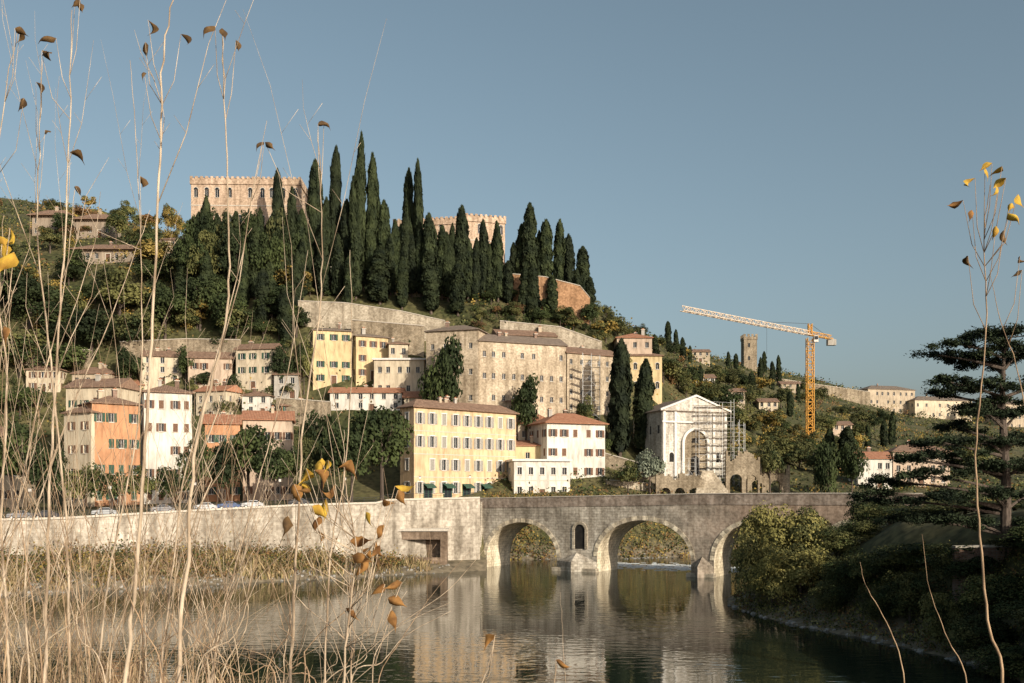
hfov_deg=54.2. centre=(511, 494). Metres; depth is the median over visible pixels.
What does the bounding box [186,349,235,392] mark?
hillside house
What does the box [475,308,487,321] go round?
broadleaf tree
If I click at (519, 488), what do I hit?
window
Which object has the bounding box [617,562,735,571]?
river rapids
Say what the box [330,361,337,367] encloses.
window
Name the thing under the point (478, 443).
window
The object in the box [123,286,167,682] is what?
sapling
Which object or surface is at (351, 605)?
sapling
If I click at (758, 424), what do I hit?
broadleaf tree
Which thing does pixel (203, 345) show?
terrace wall
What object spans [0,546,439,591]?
bank reeds
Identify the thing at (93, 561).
sapling
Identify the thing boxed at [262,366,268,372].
window
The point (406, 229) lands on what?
cypress tree
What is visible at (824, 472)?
broadleaf tree
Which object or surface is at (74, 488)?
sapling
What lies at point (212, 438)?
window
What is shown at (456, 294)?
cypress tree
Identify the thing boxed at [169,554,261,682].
sapling
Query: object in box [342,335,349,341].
window
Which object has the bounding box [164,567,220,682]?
sapling
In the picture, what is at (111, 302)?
broadleaf tree
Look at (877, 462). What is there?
hillside house
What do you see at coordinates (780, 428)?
broadleaf tree
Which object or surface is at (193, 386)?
broadleaf tree
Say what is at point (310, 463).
broadleaf tree
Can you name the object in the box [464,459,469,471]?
window
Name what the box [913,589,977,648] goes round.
riverside bush
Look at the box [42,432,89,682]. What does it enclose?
sapling
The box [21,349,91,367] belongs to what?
terrace wall
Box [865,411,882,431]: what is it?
broadleaf tree
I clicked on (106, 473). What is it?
sapling
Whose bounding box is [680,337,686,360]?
cypress tree
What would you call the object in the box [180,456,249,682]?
sapling
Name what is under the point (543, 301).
broadleaf tree
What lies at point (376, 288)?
cypress tree
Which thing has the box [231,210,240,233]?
cypress tree
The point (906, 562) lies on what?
riverside bush
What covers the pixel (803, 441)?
broadleaf tree
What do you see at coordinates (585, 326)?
broadleaf tree
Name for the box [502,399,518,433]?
hillside house
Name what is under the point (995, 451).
broadleaf tree
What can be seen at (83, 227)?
broadleaf tree
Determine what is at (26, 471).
sapling
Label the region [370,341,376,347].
window
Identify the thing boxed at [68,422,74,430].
window
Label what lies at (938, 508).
riverside bush
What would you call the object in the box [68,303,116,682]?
sapling
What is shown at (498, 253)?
cypress tree
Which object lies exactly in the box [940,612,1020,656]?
riverside bush
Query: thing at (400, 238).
cypress tree
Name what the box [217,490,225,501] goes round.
door
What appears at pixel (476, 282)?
cypress tree
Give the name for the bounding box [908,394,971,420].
hilltop building
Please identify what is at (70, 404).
window
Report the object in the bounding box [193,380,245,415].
hillside house
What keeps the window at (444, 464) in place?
in the palazzo
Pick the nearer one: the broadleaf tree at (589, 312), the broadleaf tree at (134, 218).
the broadleaf tree at (589, 312)
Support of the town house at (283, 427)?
on the ground at (366, 486)
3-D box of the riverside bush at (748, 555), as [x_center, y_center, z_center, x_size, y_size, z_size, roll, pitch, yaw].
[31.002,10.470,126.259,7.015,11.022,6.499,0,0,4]
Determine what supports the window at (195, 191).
in the castle block at (213, 189)
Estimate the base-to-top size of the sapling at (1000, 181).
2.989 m
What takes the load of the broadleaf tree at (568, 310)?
on the ground at (366, 486)
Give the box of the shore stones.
[1,553,978,664]
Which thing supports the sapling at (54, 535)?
on the ground at (366, 486)
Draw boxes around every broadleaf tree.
[0,219,5,230]
[0,252,30,298]
[0,328,47,377]
[0,385,45,418]
[0,420,47,510]
[4,267,65,330]
[6,265,39,278]
[7,241,20,250]
[19,445,69,501]
[23,309,62,339]
[27,300,82,341]
[30,341,91,368]
[34,227,63,253]
[40,320,72,340]
[42,199,55,205]
[46,198,64,209]
[50,212,73,240]
[54,258,88,285]
[55,289,76,302]
[58,224,76,243]
[58,308,82,322]
[58,461,104,509]
[59,249,91,280]
[61,356,83,371]
[62,308,116,357]
[67,293,92,309]
[70,205,91,215]
[75,284,96,301]
[78,224,91,231]
[80,195,96,207]
[82,283,100,302]
[90,471,135,508]
[92,266,148,324]
[94,264,121,279]
[97,282,131,313]
[98,320,119,331]
[104,210,128,243]
[109,206,128,218]
[111,307,165,341]
[114,345,145,377]
[119,200,138,220]
[122,229,142,245]
[126,465,162,494]
[128,259,170,281]
[129,214,145,226]
[132,238,173,261]
[133,253,152,273]
[134,232,162,248]
[139,214,155,225]
[141,222,162,238]
[143,216,161,226]
[144,278,190,338]
[155,465,195,506]
[157,247,179,290]
[160,203,177,230]
[163,230,180,237]
[171,214,184,236]
[172,234,196,279]
[174,276,226,330]
[174,310,202,333]
[174,439,215,503]
[175,347,193,383]
[181,214,202,245]
[182,296,211,328]
[185,229,220,276]
[186,372,211,384]
[186,379,198,395]
[200,207,220,259]
[203,271,229,288]
[203,438,240,503]
[207,292,247,338]
[210,337,220,344]
[211,400,237,412]
[214,208,232,253]
[215,306,256,338]
[216,229,249,299]
[218,324,239,336]
[226,424,283,501]
[227,373,241,387]
[236,210,253,248]
[247,209,270,248]
[248,232,287,271]
[248,443,298,503]
[249,319,273,339]
[253,295,277,320]
[264,208,285,247]
[265,284,293,309]
[267,318,280,340]
[269,343,297,378]
[273,267,312,295]
[276,213,300,258]
[280,383,294,391]
[281,339,295,350]
[283,436,318,477]
[289,306,310,337]
[289,366,312,380]
[295,335,313,394]
[297,409,339,500]
[306,284,315,292]
[320,427,371,502]
[346,405,414,500]
[417,333,463,401]
[470,320,486,328]
[471,293,478,299]
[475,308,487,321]
[482,288,498,304]
[490,306,501,315]
[501,301,520,314]
[504,302,525,318]
[507,315,516,321]
[509,373,539,439]
[511,289,519,295]
[528,307,550,323]
[541,298,547,307]
[553,314,566,325]
[554,305,576,325]
[554,309,570,318]
[565,315,584,330]
[575,395,594,418]
[579,303,599,326]
[582,323,590,332]
[588,329,603,339]
[590,300,604,321]
[591,319,620,339]
[598,327,612,342]
[600,305,613,315]
[604,311,620,322]
[605,439,612,450]
[611,459,641,494]
[616,316,631,336]
[624,325,637,334]
[630,448,665,493]
[634,323,647,335]
[657,336,666,346]
[662,353,681,383]
[662,362,691,387]
[664,341,681,358]
[671,371,690,383]
[678,379,695,397]
[688,366,702,382]
[690,382,723,398]
[695,380,713,387]
[704,379,732,396]
[705,366,728,381]
[718,368,741,384]
[718,385,744,405]
[727,403,753,428]
[727,428,745,454]
[727,432,751,451]
[727,434,732,449]
[728,446,753,460]
[733,372,748,386]
[740,412,762,431]
[741,384,762,407]
[745,437,755,449]
[746,420,761,430]
[752,452,762,462]
[755,376,776,388]
[757,409,786,426]
[757,439,783,492]
[759,433,774,444]
[762,427,785,442]
[763,426,790,438]
[765,387,792,408]
[768,436,801,462]
[774,420,791,429]
[776,435,797,442]
[781,443,814,468]
[786,423,803,435]
[789,437,817,464]
[800,379,808,392]
[800,388,817,404]
[800,431,818,440]
[801,438,817,449]
[804,451,831,467]
[810,438,839,492]
[813,386,829,401]
[815,415,838,430]
[832,404,851,417]
[834,435,839,449]
[836,439,870,492]
[847,406,875,420]
[848,417,865,426]
[852,420,872,433]
[853,432,869,446]
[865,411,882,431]
[876,409,890,419]
[958,444,992,474]
[984,445,1012,457]
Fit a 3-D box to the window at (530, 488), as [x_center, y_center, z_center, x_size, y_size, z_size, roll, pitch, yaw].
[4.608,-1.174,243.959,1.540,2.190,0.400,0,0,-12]
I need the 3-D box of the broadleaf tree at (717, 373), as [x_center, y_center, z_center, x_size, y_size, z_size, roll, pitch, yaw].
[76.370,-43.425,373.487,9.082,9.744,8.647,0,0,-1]
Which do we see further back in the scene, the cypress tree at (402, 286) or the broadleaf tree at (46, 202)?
the broadleaf tree at (46, 202)
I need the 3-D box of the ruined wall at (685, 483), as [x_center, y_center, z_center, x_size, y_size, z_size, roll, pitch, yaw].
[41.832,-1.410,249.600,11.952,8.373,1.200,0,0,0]
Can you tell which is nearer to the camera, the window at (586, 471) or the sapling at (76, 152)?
the sapling at (76, 152)
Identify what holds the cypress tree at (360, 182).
on the ground at (366, 486)
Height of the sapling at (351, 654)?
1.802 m
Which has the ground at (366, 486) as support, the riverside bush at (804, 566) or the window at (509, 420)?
the riverside bush at (804, 566)
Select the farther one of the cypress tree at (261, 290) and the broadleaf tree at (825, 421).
the broadleaf tree at (825, 421)
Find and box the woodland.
[0,216,993,467]
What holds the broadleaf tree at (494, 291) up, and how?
on the ground at (366, 486)
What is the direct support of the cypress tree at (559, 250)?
on the ground at (366, 486)
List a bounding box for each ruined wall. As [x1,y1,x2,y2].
[633,472,659,482]
[655,473,703,493]
[725,450,759,492]
[746,464,789,492]
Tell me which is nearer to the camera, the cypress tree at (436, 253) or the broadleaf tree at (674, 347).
the cypress tree at (436, 253)
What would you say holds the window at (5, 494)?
in the town house at (7, 488)
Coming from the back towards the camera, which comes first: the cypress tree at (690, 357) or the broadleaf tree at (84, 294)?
the cypress tree at (690, 357)
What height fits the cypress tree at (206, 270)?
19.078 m
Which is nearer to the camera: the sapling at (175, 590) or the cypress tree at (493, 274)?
the sapling at (175, 590)
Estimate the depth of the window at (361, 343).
277.46 m
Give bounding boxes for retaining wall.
[298,300,444,340]
[352,319,423,356]
[470,273,589,323]
[500,320,601,349]
[605,453,661,479]
[605,479,679,493]
[782,379,869,405]
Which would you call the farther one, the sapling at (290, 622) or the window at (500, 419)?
the window at (500, 419)
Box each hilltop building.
[858,384,914,414]
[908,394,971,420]
[983,399,1023,426]
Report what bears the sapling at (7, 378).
on the ground at (366, 486)
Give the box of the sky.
[0,0,1023,402]
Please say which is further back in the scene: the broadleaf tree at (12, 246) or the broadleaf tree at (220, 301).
the broadleaf tree at (12, 246)
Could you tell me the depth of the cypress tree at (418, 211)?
307.30 m
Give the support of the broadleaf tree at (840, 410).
on the ground at (366, 486)
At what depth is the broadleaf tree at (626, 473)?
247.22 m
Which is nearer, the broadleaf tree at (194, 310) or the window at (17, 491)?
the window at (17, 491)
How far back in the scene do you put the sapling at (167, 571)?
4.92 m
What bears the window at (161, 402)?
in the town house at (164, 404)
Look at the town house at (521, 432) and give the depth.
262.00 m
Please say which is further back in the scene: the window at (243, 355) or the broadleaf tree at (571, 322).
the broadleaf tree at (571, 322)
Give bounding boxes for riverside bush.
[728,500,795,585]
[731,534,783,605]
[746,553,798,608]
[755,503,832,581]
[759,541,836,595]
[779,512,837,550]
[806,574,857,613]
[810,524,866,557]
[819,548,873,592]
[835,519,882,542]
[841,500,886,532]
[846,552,905,587]
[854,501,908,524]
[857,583,905,626]
[867,542,929,570]
[880,570,945,623]
[882,505,954,515]
[893,542,954,561]
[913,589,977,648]
[914,500,1012,514]
[914,544,1006,580]
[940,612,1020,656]
[955,573,1023,618]
[957,642,1023,679]
[971,500,1023,510]
[981,537,1023,547]
[991,599,1023,627]
[995,520,1023,547]
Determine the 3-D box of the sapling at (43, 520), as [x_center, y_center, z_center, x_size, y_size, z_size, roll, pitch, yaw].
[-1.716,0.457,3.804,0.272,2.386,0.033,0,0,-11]
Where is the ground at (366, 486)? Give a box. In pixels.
[0,198,1023,682]
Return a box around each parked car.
[6,511,32,517]
[33,510,58,517]
[91,507,115,514]
[149,505,174,511]
[193,502,216,508]
[217,501,239,507]
[240,500,263,506]
[286,498,309,503]
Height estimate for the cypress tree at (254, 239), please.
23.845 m
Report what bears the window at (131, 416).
in the town house at (101, 403)
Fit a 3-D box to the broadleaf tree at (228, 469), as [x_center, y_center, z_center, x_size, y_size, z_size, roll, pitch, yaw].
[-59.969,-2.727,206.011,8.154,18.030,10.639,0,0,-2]
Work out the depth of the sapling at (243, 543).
3.74 m
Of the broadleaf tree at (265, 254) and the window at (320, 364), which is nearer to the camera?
the window at (320, 364)
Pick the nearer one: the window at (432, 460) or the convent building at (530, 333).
the window at (432, 460)
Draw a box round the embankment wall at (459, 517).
[0,492,479,560]
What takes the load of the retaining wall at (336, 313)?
on the ground at (366, 486)
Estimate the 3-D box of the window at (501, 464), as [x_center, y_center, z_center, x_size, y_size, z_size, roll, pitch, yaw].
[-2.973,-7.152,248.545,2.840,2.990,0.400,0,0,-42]
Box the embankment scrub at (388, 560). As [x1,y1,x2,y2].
[0,528,412,589]
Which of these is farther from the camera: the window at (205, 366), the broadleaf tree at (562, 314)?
the broadleaf tree at (562, 314)
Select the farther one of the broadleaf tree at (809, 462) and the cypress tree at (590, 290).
the cypress tree at (590, 290)
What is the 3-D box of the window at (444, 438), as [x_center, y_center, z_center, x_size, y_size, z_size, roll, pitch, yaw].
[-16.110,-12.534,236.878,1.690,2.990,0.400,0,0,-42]
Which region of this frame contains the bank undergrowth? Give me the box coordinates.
[723,540,1023,679]
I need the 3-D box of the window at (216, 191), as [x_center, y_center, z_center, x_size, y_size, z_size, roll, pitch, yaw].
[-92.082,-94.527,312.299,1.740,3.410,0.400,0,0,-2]
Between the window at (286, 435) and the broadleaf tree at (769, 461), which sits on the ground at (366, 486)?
the broadleaf tree at (769, 461)
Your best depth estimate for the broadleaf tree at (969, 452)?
324.72 m
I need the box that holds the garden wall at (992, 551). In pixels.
[952,545,1012,602]
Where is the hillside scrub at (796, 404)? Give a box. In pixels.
[0,196,1023,505]
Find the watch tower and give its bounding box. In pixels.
[740,334,757,370]
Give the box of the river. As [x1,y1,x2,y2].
[0,557,1021,682]
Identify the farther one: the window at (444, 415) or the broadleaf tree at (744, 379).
the broadleaf tree at (744, 379)
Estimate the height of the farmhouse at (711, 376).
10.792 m
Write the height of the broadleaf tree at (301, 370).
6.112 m
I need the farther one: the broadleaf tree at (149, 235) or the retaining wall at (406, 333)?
the broadleaf tree at (149, 235)
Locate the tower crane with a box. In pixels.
[680,305,835,437]
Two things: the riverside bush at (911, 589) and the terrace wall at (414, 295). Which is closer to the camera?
the riverside bush at (911, 589)
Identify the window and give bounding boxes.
[0,490,9,497]
[10,490,21,498]
[29,372,36,377]
[29,383,36,388]
[39,372,46,377]
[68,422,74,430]
[68,445,74,453]
[69,400,76,407]
[81,421,88,429]
[81,445,88,453]
[94,413,104,421]
[94,465,104,473]
[106,413,116,422]
[108,439,113,448]
[109,465,114,474]
[116,439,126,448]
[129,414,137,423]
[130,440,138,448]
[131,491,136,499]
[144,400,153,408]
[146,469,153,477]
[146,492,152,500]
[156,423,165,431]
[159,400,163,408]
[171,401,179,409]
[171,446,179,454]
[172,424,178,432]
[182,492,188,500]
[183,401,188,409]
[183,424,188,432]
[190,363,198,368]
[193,187,198,197]
[200,363,207,369]
[204,187,208,197]
[206,435,215,442]
[206,487,215,494]
[214,187,219,197]
[216,435,226,442]
[224,363,231,369]
[228,187,231,197]
[230,487,239,494]
[238,353,245,359]
[238,367,245,373]
[243,486,252,493]
[247,187,251,197]
[249,353,256,359]
[249,367,256,372]
[260,187,264,197]
[262,353,268,358]
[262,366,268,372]
[269,187,272,197]
[272,432,281,439]
[272,486,281,493]
[283,432,292,439]
[283,486,291,493]
[317,334,324,339]
[317,361,324,367]
[317,374,324,380]
[330,334,337,340]
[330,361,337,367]
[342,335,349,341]
[342,362,349,368]
[342,375,349,381]
[359,340,365,346]
[359,355,365,361]
[359,369,365,375]
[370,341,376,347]
[380,342,386,348]
[403,481,409,493]
[405,458,408,470]
[415,411,424,423]
[415,434,424,447]
[415,481,424,493]
[428,412,436,424]
[428,435,436,447]
[429,458,434,470]
[440,458,448,470]
[440,481,448,493]
[441,413,446,425]
[441,436,446,447]
[451,414,460,425]
[451,436,460,448]
[451,459,460,470]
[451,481,460,493]
[463,414,471,426]
[463,437,471,448]
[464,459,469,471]
[474,415,482,427]
[474,437,482,449]
[474,459,482,471]
[474,482,482,491]
[485,416,493,427]
[485,438,493,449]
[487,460,491,471]
[496,438,504,450]
[496,460,504,471]
[498,417,502,428]
[507,417,514,429]
[507,439,514,450]
[517,466,522,474]
[517,486,522,492]
[528,466,533,474]
[528,486,533,492]
[539,466,544,474]
[549,429,556,436]
[549,448,556,455]
[550,466,555,474]
[560,429,568,436]
[561,466,567,474]
[562,448,566,456]
[573,430,577,437]
[584,449,592,456]
[584,468,592,475]
[586,430,590,437]
[596,430,603,437]
[596,449,603,456]
[596,468,603,475]
[633,362,637,369]
[655,362,659,369]
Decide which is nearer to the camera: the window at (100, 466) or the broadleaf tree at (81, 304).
the window at (100, 466)
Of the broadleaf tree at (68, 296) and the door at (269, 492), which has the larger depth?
the broadleaf tree at (68, 296)
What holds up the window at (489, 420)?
in the palazzo
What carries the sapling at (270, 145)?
on the ground at (366, 486)
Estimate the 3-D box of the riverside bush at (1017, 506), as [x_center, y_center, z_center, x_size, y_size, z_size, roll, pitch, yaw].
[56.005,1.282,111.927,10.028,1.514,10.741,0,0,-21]
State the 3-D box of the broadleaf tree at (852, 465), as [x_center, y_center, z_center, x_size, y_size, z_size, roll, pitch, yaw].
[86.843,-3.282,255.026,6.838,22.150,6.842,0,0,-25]
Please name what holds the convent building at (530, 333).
on the ground at (366, 486)
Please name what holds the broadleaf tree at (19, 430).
on the ground at (366, 486)
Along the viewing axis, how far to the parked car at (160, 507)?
180.83 m
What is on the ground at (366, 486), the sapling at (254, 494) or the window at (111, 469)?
the sapling at (254, 494)
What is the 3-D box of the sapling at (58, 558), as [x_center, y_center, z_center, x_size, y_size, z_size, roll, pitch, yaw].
[-2.836,0.641,6.370,0.755,2.018,0.101,0,0,0]
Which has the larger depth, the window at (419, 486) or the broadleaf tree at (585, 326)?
the broadleaf tree at (585, 326)
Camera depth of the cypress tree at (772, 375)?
458.02 m
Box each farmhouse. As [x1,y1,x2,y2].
[687,349,710,365]
[694,374,716,382]
[728,388,746,408]
[753,398,779,411]
[775,381,800,392]
[827,421,853,436]
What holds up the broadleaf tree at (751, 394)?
on the ground at (366, 486)
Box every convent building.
[424,321,488,403]
[478,331,567,420]
[491,326,557,338]
[565,346,613,415]
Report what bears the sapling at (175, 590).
on the ground at (366, 486)
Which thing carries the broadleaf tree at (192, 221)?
on the ground at (366, 486)
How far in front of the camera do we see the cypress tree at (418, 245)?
303.61 m
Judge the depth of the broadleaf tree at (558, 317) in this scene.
303.23 m
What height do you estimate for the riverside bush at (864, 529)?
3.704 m
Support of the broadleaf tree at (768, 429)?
on the ground at (366, 486)
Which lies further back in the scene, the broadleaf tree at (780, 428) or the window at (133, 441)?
the broadleaf tree at (780, 428)
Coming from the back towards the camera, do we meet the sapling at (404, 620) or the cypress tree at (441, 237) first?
the cypress tree at (441, 237)
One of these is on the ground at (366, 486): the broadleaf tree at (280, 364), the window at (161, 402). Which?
the broadleaf tree at (280, 364)
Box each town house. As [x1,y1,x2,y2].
[0,426,38,506]
[60,398,100,506]
[63,373,141,410]
[75,388,142,505]
[138,378,194,503]
[203,411,241,501]
[242,405,295,500]
[506,459,572,493]
[516,410,545,439]
[516,435,540,458]
[524,408,608,478]
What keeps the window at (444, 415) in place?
in the palazzo
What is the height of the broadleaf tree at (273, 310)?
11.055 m
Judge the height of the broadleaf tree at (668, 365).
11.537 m
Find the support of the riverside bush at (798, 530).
on the ground at (366, 486)
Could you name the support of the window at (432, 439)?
in the palazzo
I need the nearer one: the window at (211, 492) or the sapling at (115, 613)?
the sapling at (115, 613)
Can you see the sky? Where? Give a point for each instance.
(794, 163)
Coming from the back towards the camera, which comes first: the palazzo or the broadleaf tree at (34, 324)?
the broadleaf tree at (34, 324)
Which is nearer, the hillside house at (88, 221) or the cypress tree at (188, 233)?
the cypress tree at (188, 233)
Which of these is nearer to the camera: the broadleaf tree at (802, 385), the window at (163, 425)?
the window at (163, 425)
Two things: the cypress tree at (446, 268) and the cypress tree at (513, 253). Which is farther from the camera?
the cypress tree at (513, 253)
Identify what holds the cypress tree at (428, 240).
on the ground at (366, 486)
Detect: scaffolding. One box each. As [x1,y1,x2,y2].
[582,353,599,420]
[696,401,733,482]
[734,420,744,486]
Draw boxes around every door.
[105,253,110,261]
[117,494,125,505]
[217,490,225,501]
[250,381,255,389]
[263,490,270,499]
[289,390,295,398]
[331,375,336,383]
[368,403,374,409]
[370,370,373,379]
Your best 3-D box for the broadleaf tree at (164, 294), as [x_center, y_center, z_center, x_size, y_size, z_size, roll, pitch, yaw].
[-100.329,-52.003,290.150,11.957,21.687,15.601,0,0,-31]
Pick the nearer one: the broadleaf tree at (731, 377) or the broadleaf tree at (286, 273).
the broadleaf tree at (286, 273)
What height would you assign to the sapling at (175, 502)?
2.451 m
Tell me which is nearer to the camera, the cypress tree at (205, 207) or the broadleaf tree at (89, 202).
the cypress tree at (205, 207)
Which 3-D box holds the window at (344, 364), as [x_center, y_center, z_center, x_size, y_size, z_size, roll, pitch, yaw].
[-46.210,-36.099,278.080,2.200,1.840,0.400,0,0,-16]
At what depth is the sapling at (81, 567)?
4.34 m
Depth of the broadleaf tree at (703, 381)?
333.63 m
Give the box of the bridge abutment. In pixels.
[480,502,481,546]
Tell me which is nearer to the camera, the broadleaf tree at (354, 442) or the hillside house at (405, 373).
the broadleaf tree at (354, 442)
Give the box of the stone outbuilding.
[398,528,449,564]
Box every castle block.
[190,176,308,226]
[393,216,456,238]
[466,213,505,263]
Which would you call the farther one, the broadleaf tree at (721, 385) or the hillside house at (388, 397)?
the broadleaf tree at (721, 385)
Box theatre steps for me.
[695,471,727,492]
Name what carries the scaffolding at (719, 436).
on the ground at (366, 486)
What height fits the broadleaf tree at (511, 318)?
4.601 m
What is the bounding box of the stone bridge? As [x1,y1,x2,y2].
[480,493,923,577]
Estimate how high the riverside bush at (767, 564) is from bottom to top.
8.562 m
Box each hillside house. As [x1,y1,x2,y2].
[23,362,69,391]
[26,206,75,237]
[68,241,138,263]
[69,362,119,380]
[70,209,125,238]
[115,375,144,388]
[140,347,181,389]
[158,237,184,252]
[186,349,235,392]
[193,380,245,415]
[233,340,285,393]
[240,387,274,410]
[272,371,302,399]
[280,397,300,410]
[309,322,353,389]
[328,384,404,410]
[352,327,389,386]
[372,358,425,390]
[386,337,409,357]
[402,391,435,403]
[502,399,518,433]
[612,328,653,354]
[630,353,663,403]
[848,446,893,488]
[883,440,951,486]
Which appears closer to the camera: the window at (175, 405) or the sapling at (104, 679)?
the sapling at (104, 679)
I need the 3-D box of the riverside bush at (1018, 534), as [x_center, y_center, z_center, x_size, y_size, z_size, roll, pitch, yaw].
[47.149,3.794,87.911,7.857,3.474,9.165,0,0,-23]
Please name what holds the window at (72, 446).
in the town house at (83, 454)
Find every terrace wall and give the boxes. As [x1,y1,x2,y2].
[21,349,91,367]
[120,338,240,356]
[276,397,330,430]
[329,270,446,297]
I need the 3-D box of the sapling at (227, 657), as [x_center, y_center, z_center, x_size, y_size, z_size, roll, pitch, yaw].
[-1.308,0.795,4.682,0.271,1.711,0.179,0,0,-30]
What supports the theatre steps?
on the ground at (366, 486)
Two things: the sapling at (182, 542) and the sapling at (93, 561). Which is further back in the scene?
the sapling at (93, 561)
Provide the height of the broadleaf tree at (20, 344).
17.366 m
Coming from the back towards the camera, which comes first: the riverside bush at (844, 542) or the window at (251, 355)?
the window at (251, 355)
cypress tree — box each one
[174,258,189,295]
[183,220,191,279]
[191,211,199,281]
[198,194,210,279]
[199,250,213,312]
[213,213,221,276]
[221,211,226,274]
[222,223,235,292]
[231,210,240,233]
[235,238,250,306]
[248,222,261,299]
[253,268,270,325]
[257,207,263,238]
[262,223,271,246]
[265,260,277,291]
[271,167,284,282]
[276,223,290,286]
[277,287,293,349]
[286,185,297,269]
[289,249,304,306]
[295,209,307,248]
[298,237,309,299]
[305,159,323,288]
[306,227,314,292]
[314,219,330,296]
[322,196,332,282]
[329,144,341,269]
[330,234,344,298]
[338,198,349,265]
[342,256,354,302]
[348,175,357,245]
[348,224,363,300]
[354,129,366,284]
[363,221,367,286]
[364,210,375,285]
[364,245,390,304]
[366,152,380,246]
[375,199,390,248]
[385,233,395,295]
[391,219,400,294]
[395,256,409,309]
[397,223,401,259]
[399,212,411,282]
[402,166,413,232]
[407,231,417,297]
[413,157,423,239]
[415,223,422,298]
[420,212,436,284]
[420,251,441,314]
[433,239,439,268]
[437,224,445,299]
[441,232,451,301]
[448,260,466,315]
[449,222,455,267]
[455,204,469,283]
[463,238,473,300]
[471,237,480,301]
[479,219,488,300]
[485,243,493,301]
[490,238,496,301]
[491,220,504,301]
[502,260,514,302]
[509,242,516,273]
[514,224,522,273]
[518,264,528,313]
[520,202,538,268]
[525,264,541,314]
[536,230,541,275]
[538,218,553,276]
[545,274,558,315]
[552,219,565,280]
[563,233,575,282]
[572,268,581,286]
[576,246,589,290]
[585,276,596,304]
[606,337,633,456]
[632,357,655,452]
[652,334,659,353]
[664,321,671,344]
[673,329,678,352]
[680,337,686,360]
[687,346,692,362]
[697,365,703,385]
[710,383,718,405]
[725,351,730,368]
[733,353,738,369]
[747,371,755,390]
[757,357,763,381]
[762,351,767,372]
[768,361,775,389]
[776,355,781,381]
[786,391,793,416]
[796,384,800,400]
[808,400,816,433]
[824,428,835,465]
[834,426,856,470]
[864,424,871,447]
[879,419,887,447]
[887,410,896,445]
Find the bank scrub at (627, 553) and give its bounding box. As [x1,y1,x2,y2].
[483,483,852,559]
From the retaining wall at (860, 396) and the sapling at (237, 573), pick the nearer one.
the sapling at (237, 573)
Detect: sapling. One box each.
[0,1,43,682]
[0,13,70,682]
[0,148,74,598]
[0,216,18,365]
[0,269,26,481]
[0,295,82,682]
[0,308,60,681]
[0,336,73,635]
[0,347,81,682]
[0,384,54,553]
[0,386,141,682]
[0,421,81,682]
[0,461,40,548]
[0,465,104,615]
[0,494,42,581]
[0,494,68,642]
[0,510,65,682]
[0,533,32,682]
[0,572,51,679]
[0,599,12,682]
[1,42,149,682]
[1,413,100,602]
[3,504,25,682]
[3,506,111,682]
[5,313,93,682]
[9,565,107,681]
[10,493,59,682]
[13,392,75,682]
[13,406,125,682]
[13,439,126,652]
[21,414,177,682]
[24,308,98,682]
[25,415,84,681]
[37,353,87,682]
[37,491,64,682]
[38,0,108,682]
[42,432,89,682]
[43,363,113,682]
[47,406,98,681]
[50,421,150,682]
[51,430,81,682]
[51,492,164,681]
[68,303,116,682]
[68,365,125,677]
[70,328,114,682]
[72,270,173,678]
[72,398,127,682]
[73,539,159,681]
[73,542,113,674]
[74,63,181,682]
[80,348,162,682]
[87,523,128,682]
[94,535,238,682]
[98,345,164,682]
[103,415,241,681]
[105,462,177,681]
[109,346,213,682]
[111,369,202,667]
[111,481,194,674]
[117,318,248,682]
[119,461,230,680]
[122,0,225,682]
[122,384,187,677]
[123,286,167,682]
[126,526,161,649]
[128,519,233,682]
[129,430,253,682]
[130,490,225,682]
[133,385,231,682]
[138,522,209,682]
[138,529,168,682]
[141,559,196,682]
[142,477,199,682]
[145,312,268,682]
[148,427,173,677]
[149,424,215,682]
[155,512,224,682]
[158,142,263,682]
[159,455,183,679]
[160,524,276,682]
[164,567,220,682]
[169,388,200,682]
[169,391,256,682]
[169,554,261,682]
[171,452,204,676]
[176,0,266,682]
[176,410,216,682]
[178,337,255,682]
[180,252,307,682]
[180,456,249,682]
[181,550,272,682]
[183,436,257,682]
[189,426,248,682]
[190,578,312,681]
[194,361,322,682]
[196,489,235,678]
[197,483,274,682]
[200,483,266,682]
[202,424,314,682]
[203,469,275,682]
[210,380,268,682]
[218,535,284,681]
[223,624,315,682]
[227,440,328,682]
[243,10,386,682]
[262,487,309,682]
[267,608,332,682]
[271,452,321,682]
[280,451,358,682]
[282,207,416,682]
[304,468,396,682]
[305,565,447,681]
[316,506,380,682]
[323,270,374,682]
[323,502,364,682]
[341,485,380,682]
[343,574,442,680]
[371,547,485,682]
[378,517,463,682]
[482,634,494,682]
[554,659,571,682]
[860,563,904,682]
[922,536,966,682]
[947,162,1023,682]
[990,256,1023,402]
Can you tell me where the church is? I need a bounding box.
[631,395,730,480]
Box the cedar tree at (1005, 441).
[847,321,1023,559]
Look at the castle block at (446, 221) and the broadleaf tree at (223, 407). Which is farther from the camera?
the castle block at (446, 221)
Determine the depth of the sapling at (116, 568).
3.60 m
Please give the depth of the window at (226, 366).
277.87 m
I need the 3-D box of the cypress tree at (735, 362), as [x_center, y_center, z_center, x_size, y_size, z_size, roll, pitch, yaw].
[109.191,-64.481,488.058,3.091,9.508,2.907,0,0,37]
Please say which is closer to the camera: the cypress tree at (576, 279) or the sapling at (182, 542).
the sapling at (182, 542)
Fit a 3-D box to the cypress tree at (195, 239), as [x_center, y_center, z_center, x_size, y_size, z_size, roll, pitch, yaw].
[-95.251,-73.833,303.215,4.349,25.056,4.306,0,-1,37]
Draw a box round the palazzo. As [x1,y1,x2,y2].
[396,395,519,498]
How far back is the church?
264.11 m
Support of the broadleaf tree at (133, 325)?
on the ground at (366, 486)
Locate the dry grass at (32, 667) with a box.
[0,530,369,682]
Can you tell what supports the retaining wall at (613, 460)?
on the ground at (366, 486)
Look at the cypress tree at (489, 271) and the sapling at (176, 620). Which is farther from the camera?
the cypress tree at (489, 271)

